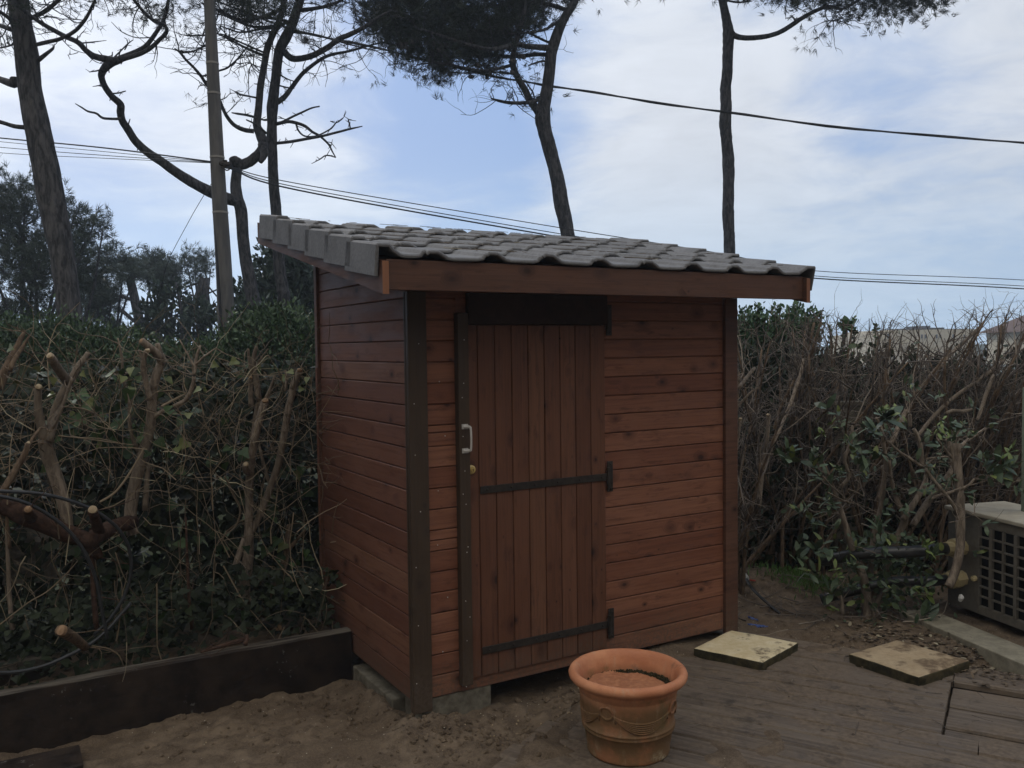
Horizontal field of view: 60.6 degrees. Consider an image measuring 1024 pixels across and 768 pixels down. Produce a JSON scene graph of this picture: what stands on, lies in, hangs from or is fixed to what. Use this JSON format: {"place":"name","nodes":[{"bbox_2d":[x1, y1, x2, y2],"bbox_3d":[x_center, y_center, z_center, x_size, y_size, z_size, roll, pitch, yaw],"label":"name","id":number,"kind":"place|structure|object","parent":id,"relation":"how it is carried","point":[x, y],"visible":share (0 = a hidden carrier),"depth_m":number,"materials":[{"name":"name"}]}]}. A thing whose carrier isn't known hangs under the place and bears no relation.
{"place":"outdoors","nodes":[
{"label":"outdoors","id":0,"kind":"place"},
{"bbox_2d":[0,344,1023,767],"bbox_3d":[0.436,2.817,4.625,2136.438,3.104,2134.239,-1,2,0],"label":"ground","id":1,"kind":"structure","parent":0,"point":[312,748],"depth_m":3.98,"materials":[{"name":"brown soil"}]},
{"bbox_2d":[0,653,49,685],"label":"board","id":2,"kind":"object","parent":1,"relation":"on","point":[32,675],"visible":0.33,"depth_m":3.97,"materials":[{"name":"black wood"}]},
{"bbox_2d":[0,745,82,767],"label":"timber step","id":3,"kind":"object","parent":1,"relation":"on","point":[69,757],"visible":1,"depth_m":3.55,"materials":[{"name":"brown wood"}]},
{"bbox_2d":[0,159,121,432],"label":"pine tree","id":4,"kind":"object","parent":1,"relation":"on","point":[30,267],"visible":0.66,"depth_m":16.78,"materials":[{"name":"green plant"}]},
{"bbox_2d":[0,0,122,469],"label":"pine tree","id":5,"kind":"object","parent":1,"relation":"on","point":[47,176],"visible":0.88,"depth_m":10.77,"materials":[{"name":"brown plant"}]},
{"bbox_2d":[0,477,141,560],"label":"pruned shrub trunk","id":6,"kind":"object","parent":1,"relation":"on","point":[40,522],"visible":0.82,"depth_m":3.86,"materials":[{"name":"brown plant"}]},
{"bbox_2d":[0,420,61,548],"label":"pruned shrub","id":7,"kind":"object","parent":6,"relation":"on","point":[11,476],"visible":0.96,"depth_m":3.72,"materials":[{"name":"brown plant"}]},
{"bbox_2d":[0,489,132,673],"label":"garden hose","id":8,"kind":"object","parent":6,"relation":"on","point":[105,622],"visible":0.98,"depth_m":3.79,"materials":[{"name":"green rubber"}]},
{"bbox_2d":[0,325,140,528],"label":"pruned shrub","id":9,"kind":"object","parent":6,"relation":"on","point":[48,458],"visible":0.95,"depth_m":3.86,"materials":[{"name":"brown plant"}]},
{"bbox_2d":[53,317,265,535],"bbox_3d":[-1.704,0.201,4.285,0.921,1.057,0.375,-2,3,-31],"label":"pruned shrub","id":10,"kind":"object","parent":6,"relation":"on","point":[130,508],"visible":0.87,"depth_m":4.25,"materials":[{"name":"brown plant"}]},
{"bbox_2d":[54,613,117,667],"bbox_3d":[-1.732,1.066,3.569,0.159,0.299,0.435,-1,3,-15],"label":"tree stub","id":11,"kind":"object","parent":1,"relation":"on","point":[64,632],"visible":1,"depth_m":3.51,"materials":[{"name":"brown plant"}]},
{"bbox_2d":[0,293,176,492],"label":"round bush","id":12,"kind":"object","parent":1,"relation":"on","point":[7,337],"visible":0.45,"depth_m":8.60,"materials":[{"name":"green plant"}]},
{"bbox_2d":[48,238,159,416],"bbox_3d":[-9.794,-1.194,21.096,2.497,4.665,2.408,-2,3,-24],"label":"pine tree","id":13,"kind":"object","parent":1,"relation":"on","point":[123,265],"visible":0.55,"depth_m":20.72,"materials":[{"name":"green plant"}]},
{"bbox_2d":[0,345,284,666],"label":"bent shoots","id":14,"kind":"object","parent":1,"relation":"on","point":[133,466],"visible":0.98,"depth_m":3.94,"materials":[{"name":"brown plant"}]},
{"bbox_2d":[7,343,309,418],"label":"pale ivy leaves","id":15,"kind":"object","parent":14,"relation":"attached to","point":[233,361],"visible":1,"depth_m":3.96,"materials":[{"name":"green plant"}]},
{"bbox_2d":[0,0,317,453],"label":"pine tree","id":16,"kind":"object","parent":1,"relation":"on","point":[235,198],"visible":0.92,"depth_m":12.04,"materials":[{"name":"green plant"}]},
{"bbox_2d":[0,355,320,659],"bbox_3d":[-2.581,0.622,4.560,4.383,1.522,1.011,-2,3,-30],"label":"ivy","id":17,"kind":"object","parent":1,"relation":"on","point":[158,515],"visible":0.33,"depth_m":4.73,"materials":[{"name":"green plant"}]},
{"bbox_2d":[136,241,191,340],"bbox_3d":[-9.434,-1.461,23.854,1.976,4.868,1.980,1,3,33],"label":"pine tree","id":18,"kind":"object","parent":1,"relation":"on","point":[156,262],"visible":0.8,"depth_m":23.54,"materials":[{"name":"green plant"}]},
{"bbox_2d":[126,275,203,422],"bbox_3d":[-7.505,-0.573,18.975,1.718,3.587,1.193,-1,2,-9],"label":"cypress tree","id":19,"kind":"object","parent":1,"relation":"on","point":[160,303],"visible":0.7,"depth_m":18.76,"materials":[{"name":"green plant"}]},
{"bbox_2d":[0,552,344,689],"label":"ground ivy","id":20,"kind":"object","parent":1,"relation":"on","point":[55,619],"visible":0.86,"depth_m":4.29,"materials":[{"name":"green plant"}]},
{"bbox_2d":[0,530,14,629],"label":"pruned shrub","id":21,"kind":"object","parent":20,"relation":"on","point":[8,586],"visible":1,"depth_m":3.80,"materials":[{"name":"brown plant"}]},
{"bbox_2d":[89,527,145,629],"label":"pruned shrub","id":22,"kind":"object","parent":20,"relation":"on","point":[94,605],"visible":0.66,"depth_m":3.97,"materials":[{"name":"brown plant"}]},
{"bbox_2d":[0,627,351,752],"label":"retaining board","id":23,"kind":"object","parent":1,"relation":"on","point":[56,713],"visible":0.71,"depth_m":4.00,"materials":[{"name":"brown wood"}]},
{"bbox_2d":[200,629,252,656],"bbox_3d":[-1.294,1.161,3.994,0.214,0.080,0.302,-1,2,0],"label":"wood offcut","id":24,"kind":"object","parent":23,"relation":"on","point":[244,640],"visible":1,"depth_m":3.96,"materials":[{"name":"brown wood"}]},
{"bbox_2d":[0,285,351,686],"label":"dry twigs","id":25,"kind":"object","parent":1,"relation":"on","point":[165,451],"visible":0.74,"depth_m":4.28,"materials":[{"name":"brown plant"}]},
{"bbox_2d":[0,323,49,397],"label":"pruned shrub","id":26,"kind":"object","parent":25,"relation":"on","point":[18,347],"visible":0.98,"depth_m":3.93,"materials":[{"name":"brown plant"}]},
{"bbox_2d":[95,327,280,503],"bbox_3d":[-3.165,0.510,8.578,1.774,2.166,2.104,-1,2,0],"label":"round bush","id":27,"kind":"object","parent":1,"relation":"on","point":[207,345],"visible":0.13,"depth_m":8.25,"materials":[{"name":"green plant"}]},
{"bbox_2d":[169,241,216,344],"bbox_3d":[-8.437,-1.440,23.863,1.745,5.049,1.419,2,3,42],"label":"pine tree","id":28,"kind":"object","parent":1,"relation":"on","point":[200,280],"visible":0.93,"depth_m":23.68,"materials":[{"name":"green plant"}]},
{"bbox_2d":[176,286,216,405],"bbox_3d":[-6.500,-0.432,18.437,0.958,3.217,1.122,-1,2,0],"label":"cypress tree","id":29,"kind":"object","parent":1,"relation":"on","point":[205,312],"visible":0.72,"depth_m":18.23,"materials":[{"name":"green plant"}]},
{"bbox_2d":[204,0,239,480],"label":"utility pole","id":30,"kind":"object","parent":1,"relation":"on","point":[219,164],"visible":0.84,"depth_m":10.24,"materials":[{"name":"concrete"}]},
{"bbox_2d":[0,141,204,161],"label":"overhead cable","id":31,"kind":"object","parent":30,"relation":"attached to","point":[113,152],"visible":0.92,"depth_m":10.55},
{"bbox_2d":[0,137,210,161],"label":"overhead cable","id":32,"kind":"object","parent":30,"relation":"attached to","point":[115,149],"visible":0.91,"depth_m":10.52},
{"bbox_2d":[0,147,210,162],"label":"overhead cable","id":33,"kind":"object","parent":30,"relation":"attached to","point":[115,156],"visible":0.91,"depth_m":10.54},
{"bbox_2d":[6,153,206,162],"bbox_3d":[-5.881,-2.880,10.876,4.937,0.624,0.096,0,3,15],"label":"overhead cable","id":34,"kind":"object","parent":30,"relation":"attached to","point":[116,158],"visible":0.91,"depth_m":10.55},
{"bbox_2d":[160,185,210,293],"bbox_3d":[-4.197,-1.792,11.241,0.036,1.216,2.268,-3,3,-37],"label":"overhead cable","id":35,"kind":"object","parent":30,"relation":"attached to","point":[181,234],"visible":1,"depth_m":11.34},
{"bbox_2d":[227,166,1019,285],"bbox_3d":[5.211,-2.070,14.068,18.749,1.509,1.167,-2,3,-21],"label":"overhead cable","id":36,"kind":"object","parent":30,"relation":"attached to","point":[563,234],"visible":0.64,"depth_m":12.11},
{"bbox_2d":[228,166,1019,279],"bbox_3d":[5.208,-2.149,14.065,18.746,1.400,1.167,-2,3,-21],"label":"overhead cable","id":37,"kind":"object","parent":30,"relation":"attached to","point":[567,228],"visible":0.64,"depth_m":12.23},
{"bbox_2d":[227,167,1023,288],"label":"overhead cable","id":38,"kind":"object","parent":30,"relation":"attached to","point":[548,234],"visible":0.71,"depth_m":12.04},
{"bbox_2d":[199,294,314,492],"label":"round bush","id":39,"kind":"object","parent":1,"relation":"on","point":[294,320],"visible":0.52,"depth_m":8.88,"materials":[{"name":"green plant"}]},
{"bbox_2d":[227,323,294,450],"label":"pruned shrub","id":40,"kind":"object","parent":1,"relation":"on","point":[253,378],"visible":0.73,"depth_m":4.71,"materials":[{"name":"brown plant"}]},
{"bbox_2d":[212,237,313,418],"bbox_3d":[-4.217,-0.880,16.422,3.024,4.380,2.962,-1,2,0],"label":"cypress tree","id":41,"kind":"object","parent":1,"relation":"on","point":[300,277],"visible":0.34,"depth_m":15.91,"materials":[{"name":"green plant"}]},
{"bbox_2d":[219,344,312,609],"bbox_3d":[-1.298,0.493,4.663,0.409,1.409,0.503,-1,2,0],"label":"pruned shrub","id":42,"kind":"object","parent":1,"relation":"on","point":[248,468],"visible":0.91,"depth_m":4.63,"materials":[{"name":"brown plant"}]},
{"bbox_2d":[253,502,315,634],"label":"pruned shrub","id":43,"kind":"object","parent":1,"relation":"on","point":[286,553],"visible":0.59,"depth_m":4.77,"materials":[{"name":"brown plant"}]},
{"bbox_2d":[191,0,445,448],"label":"pine tree","id":44,"kind":"object","parent":1,"relation":"on","point":[282,287],"visible":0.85,"depth_m":12.96,"materials":[{"name":"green plant"}]},
{"bbox_2d":[137,680,580,767],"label":"sand clods","id":45,"kind":"object","parent":1,"relation":"on","point":[448,752],"visible":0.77,"depth_m":3.78,"materials":[{"name":"brown sand"}]},
{"bbox_2d":[353,663,404,711],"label":"concrete block","id":46,"kind":"structure","parent":1,"relation":"on","point":[367,676],"depth_m":4.20,"materials":[{"name":"grey concrete"}]},
{"bbox_2d":[205,686,578,750],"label":"pebbles","id":47,"kind":"object","parent":1,"relation":"on","point":[502,719],"visible":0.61,"depth_m":3.82,"materials":[{"name":"stone"}]},
{"bbox_2d":[405,685,490,718],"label":"concrete block","id":48,"kind":"structure","parent":1,"relation":"on","point":[467,701],"depth_m":3.96,"materials":[{"name":"grey concrete"}]},
{"bbox_2d":[336,0,634,236],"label":"pine tree","id":49,"kind":"object","parent":1,"relation":"on","point":[473,42],"visible":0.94,"depth_m":13.54,"materials":[{"name":"green plant"}]},
{"bbox_2d":[257,214,815,714],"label":"garden shed","id":50,"kind":"structure","parent":1,"relation":"on","point":[533,446],"depth_m":4.17,"materials":[{"name":"brown wood"}]},
{"bbox_2d":[289,217,782,265],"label":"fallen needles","id":51,"kind":"object","parent":50,"relation":"on","point":[495,241],"visible":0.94,"depth_m":4.44,"materials":[{"name":"brown plant"}]},
{"bbox_2d":[462,305,613,677],"bbox_3d":[0.142,0.472,4.093,0.843,1.691,0.081,-2,3,-31],"label":"door","id":52,"kind":"structure","parent":50,"relation":"in","point":[538,476],"depth_m":4.10,"materials":[{"name":"brown wood"}]},
{"bbox_2d":[492,629,1023,767],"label":"deck","id":53,"kind":"structure","parent":1,"relation":"on","point":[727,713],"depth_m":3.73,"materials":[{"name":"brown wood"}]},
{"bbox_2d":[158,643,1018,767],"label":"sand debris","id":54,"kind":"object","parent":53,"relation":"on","point":[951,680],"visible":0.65,"depth_m":3.77,"materials":[{"name":"beige sand"}]},
{"bbox_2d":[568,648,687,766],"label":"terracotta pot","id":55,"kind":"object","parent":53,"relation":"on","point":[628,703],"visible":1,"depth_m":3.34,"materials":[{"name":"ceramic"}]},
{"bbox_2d":[694,631,797,669],"bbox_3d":[1.211,1.373,4.530,0.368,0.056,0.424,2,3,43],"label":"paving slab","id":56,"kind":"object","parent":53,"relation":"on","point":[753,651],"depth_m":4.47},
{"bbox_2d":[747,623,767,627],"bbox_3d":[1.355,1.331,4.833,0.116,0.016,0.036,1,3,30],"label":"plastic scrap","id":57,"kind":"object","parent":53,"relation":"on","point":[759,626],"visible":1,"depth_m":4.83,"materials":[{"name":"blue plastic"}]},
{"bbox_2d":[849,640,969,685],"bbox_3d":[1.956,1.369,4.322,0.404,0.058,0.385,-2,3,-32],"label":"paving slab","id":58,"kind":"object","parent":53,"relation":"on","point":[908,663],"depth_m":4.25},
{"bbox_2d":[745,574,780,613],"bbox_3d":[1.510,1.278,5.413,0.081,0.122,0.595,-1,2,-4],"label":"cable end","id":59,"kind":"object","parent":1,"relation":"on","point":[747,579],"visible":0.82,"depth_m":5.31,"materials":[{"name":"plastic"}]},
{"bbox_2d":[737,300,828,354],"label":"upright bush","id":60,"kind":"object","parent":1,"relation":"on","point":[752,317],"visible":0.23,"depth_m":7.84,"materials":[{"name":"green plant"}]},
{"bbox_2d":[739,353,828,507],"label":"pruned shrub","id":61,"kind":"object","parent":1,"relation":"on","point":[760,487],"visible":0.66,"depth_m":5.68,"materials":[{"name":"brown plant"}]},
{"bbox_2d":[635,0,958,318],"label":"pine tree","id":62,"kind":"object","parent":1,"relation":"on","point":[729,34],"visible":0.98,"depth_m":14.20,"materials":[{"name":"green plant"}]},
{"bbox_2d":[709,380,887,594],"bbox_3d":[1.437,0.654,5.589,1.743,1.417,1.505,-3,3,-38],"label":"bare shrub","id":63,"kind":"object","parent":1,"relation":"on","point":[748,518],"visible":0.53,"depth_m":5.45,"materials":[{"name":"brown plant"}]},
{"bbox_2d":[737,344,769,477],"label":"pruned shrub","id":64,"kind":"object","parent":63,"relation":"on","point":[747,376],"visible":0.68,"depth_m":5.31,"materials":[{"name":"brown plant"}]},
{"bbox_2d":[748,559,854,599],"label":"grass","id":65,"kind":"structure","parent":1,"relation":"on","point":[796,572],"depth_m":5.62,"materials":[{"name":"green plant"}]},
{"bbox_2d":[737,296,948,570],"bbox_3d":[2.083,0.343,6.064,1.717,1.977,1.408,1,3,33],"label":"bare shrub","id":66,"kind":"object","parent":1,"relation":"on","point":[781,555],"visible":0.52,"depth_m":6.01,"materials":[{"name":"brown plant"}]},
{"bbox_2d":[836,315,857,351],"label":"leafy shoot","id":67,"kind":"object","parent":66,"relation":"attached to","point":[846,319],"visible":0.59,"depth_m":6.59,"materials":[{"name":"green plant"}]},
{"bbox_2d":[851,315,857,357],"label":"leafy shoot","id":68,"kind":"object","parent":66,"relation":"attached to","point":[853,352],"visible":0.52,"depth_m":6.59,"materials":[{"name":"green plant"}]},
{"bbox_2d":[826,401,865,570],"bbox_3d":[2.320,0.740,6.088,0.230,1.242,0.130,-1,2,0],"label":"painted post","id":69,"kind":"object","parent":1,"relation":"on","point":[835,542],"visible":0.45,"depth_m":6.04,"materials":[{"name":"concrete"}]},
{"bbox_2d":[737,303,959,567],"bbox_3d":[1.730,0.375,6.146,2.192,1.919,1.456,-1,2,0],"label":"bare shrub","id":70,"kind":"object","parent":1,"relation":"on","point":[765,500],"visible":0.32,"depth_m":6.00,"materials":[{"name":"brown plant"}]},
{"bbox_2d":[676,563,1023,733],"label":"fallen twigs","id":71,"kind":"object","parent":1,"relation":"on","point":[792,613],"visible":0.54,"depth_m":4.99,"materials":[{"name":"brown wood"}]},
{"bbox_2d":[738,565,975,641],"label":"wood chips","id":72,"kind":"object","parent":1,"relation":"on","point":[814,607],"visible":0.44,"depth_m":5.18,"materials":[{"name":"brown plant"}]},
{"bbox_2d":[738,415,988,571],"bbox_3d":[2.210,0.755,6.340,2.108,1.114,0.914,-1,2,0],"label":"ivy","id":73,"kind":"object","parent":1,"relation":"on","point":[808,532],"visible":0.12,"depth_m":6.01,"materials":[{"name":"green plant"}]},
{"bbox_2d":[737,321,1023,537],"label":"round bush","id":74,"kind":"object","parent":1,"relation":"on","point":[755,360],"visible":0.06,"depth_m":7.17,"materials":[{"name":"green plant"}]},
{"bbox_2d":[826,324,834,366],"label":"leafy shoot","id":75,"kind":"object","parent":74,"relation":"attached to","point":[829,342],"visible":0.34,"depth_m":6.59,"materials":[{"name":"green plant"}]},
{"bbox_2d":[872,323,878,362],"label":"leafy shoot","id":76,"kind":"object","parent":74,"relation":"attached to","point":[874,329],"visible":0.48,"depth_m":6.59,"materials":[{"name":"green plant"}]},
{"bbox_2d":[746,291,1020,575],"bbox_3d":[2.493,0.361,6.120,1.669,2.177,1.054,-1,2,0],"label":"bare shrub","id":77,"kind":"object","parent":1,"relation":"on","point":[870,397],"visible":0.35,"depth_m":6.02,"materials":[{"name":"brown plant"}]},
{"bbox_2d":[768,291,1023,573],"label":"bare shrub","id":78,"kind":"object","parent":1,"relation":"on","point":[858,518],"visible":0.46,"depth_m":5.89,"materials":[{"name":"brown plant"}]},
{"bbox_2d":[772,374,1023,627],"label":"leafy shrub","id":79,"kind":"object","parent":1,"relation":"on","point":[890,566],"visible":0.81,"depth_m":4.95,"materials":[{"name":"green plant"}]},
{"bbox_2d":[830,326,974,366],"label":"apartment building","id":80,"kind":"structure","parent":1,"relation":"on","point":[944,333],"depth_m":94.93,"materials":[{"name":"white concrete"}]},
{"bbox_2d":[819,501,1023,630],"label":"heat pump","id":81,"kind":"object","parent":1,"relation":"on","point":[989,583],"visible":0.77,"depth_m":4.95,"materials":[{"name":"beige plastic"}]},
{"bbox_2d":[958,594,963,601],"bbox_3d":[2.511,1.197,4.900,0.031,0.043,0.029,1,3,35],"label":"snail shell","id":82,"kind":"object","parent":81,"relation":"attached to","point":[961,598],"visible":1,"depth_m":4.89,"materials":[{"name":"white plastic"}]},
{"bbox_2d":[819,611,1023,687],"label":"leaf litter","id":83,"kind":"object","parent":1,"relation":"on","point":[984,670],"visible":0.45,"depth_m":4.64,"materials":[{"name":"brown plant"}]},
{"bbox_2d":[836,292,1023,574],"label":"bare shrub","id":84,"kind":"object","parent":1,"relation":"on","point":[1004,433],"visible":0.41,"depth_m":5.80,"materials":[{"name":"brown plant"}]},
{"bbox_2d":[890,326,1004,445],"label":"pruned shrub","id":85,"kind":"object","parent":84,"relation":"attached to","point":[933,416],"visible":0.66,"depth_m":5.74,"materials":[{"name":"brown plant"}]},
{"bbox_2d":[926,341,1014,484],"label":"pruned shrub","id":86,"kind":"object","parent":84,"relation":"attached to","point":[984,398],"visible":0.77,"depth_m":5.58,"materials":[{"name":"brown plant"}]},
{"bbox_2d":[845,297,1023,575],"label":"bare shrub","id":87,"kind":"object","parent":1,"relation":"on","point":[969,469],"visible":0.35,"depth_m":5.91,"materials":[{"name":"brown plant"}]},
{"bbox_2d":[863,404,1021,559],"bbox_3d":[4.067,0.704,5.733,3.420,1.100,0.060,0,3,23],"label":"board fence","id":88,"kind":"object","parent":1,"relation":"on","point":[977,464],"depth_m":6.09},
{"bbox_2d":[886,310,1022,503],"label":"bare shrub","id":89,"kind":"object","parent":1,"relation":"on","point":[1017,470],"visible":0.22,"depth_m":5.78,"materials":[{"name":"brown plant"}]},
{"bbox_2d":[899,609,1023,674],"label":"concrete kerb","id":90,"kind":"structure","parent":1,"relation":"on","point":[1003,655],"depth_m":4.57,"materials":[{"name":"grey concrete"}]},
{"bbox_2d":[980,315,1023,364],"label":"house","id":91,"kind":"structure","parent":1,"relation":"on","point":[1010,327],"depth_m":66.19,"materials":[{"name":"brown tile"}]},
{"bbox_2d":[983,301,1023,438],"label":"bare shrub","id":92,"kind":"object","parent":1,"relation":"on","point":[1009,350],"visible":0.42,"depth_m":6.19,"materials":[{"name":"brown plant"}]},
{"bbox_2d":[1021,387,1023,511],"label":"fence post","id":93,"kind":"object","parent":1,"relation":"on","point":[1022,493],"visible":0.41,"depth_m":4.96,"materials":[{"name":"wood"}]},
{"bbox_2d":[0,0,1023,345],"label":"sky","id":94,"kind":"structure","parent":0,"point":[832,200],"materials":[{"name":"blue"}]},
{"bbox_2d":[227,4,1023,143],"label":"overhead cable","id":95,"kind":"object","parent":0,"point":[771,118],"visible":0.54,"depth_m":13.78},
{"bbox_2d":[839,318,847,356],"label":"leafy shoot","id":96,"kind":"object","parent":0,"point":[843,352],"visible":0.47,"depth_m":6.59,"materials":[{"name":"green plant"}]}
]}

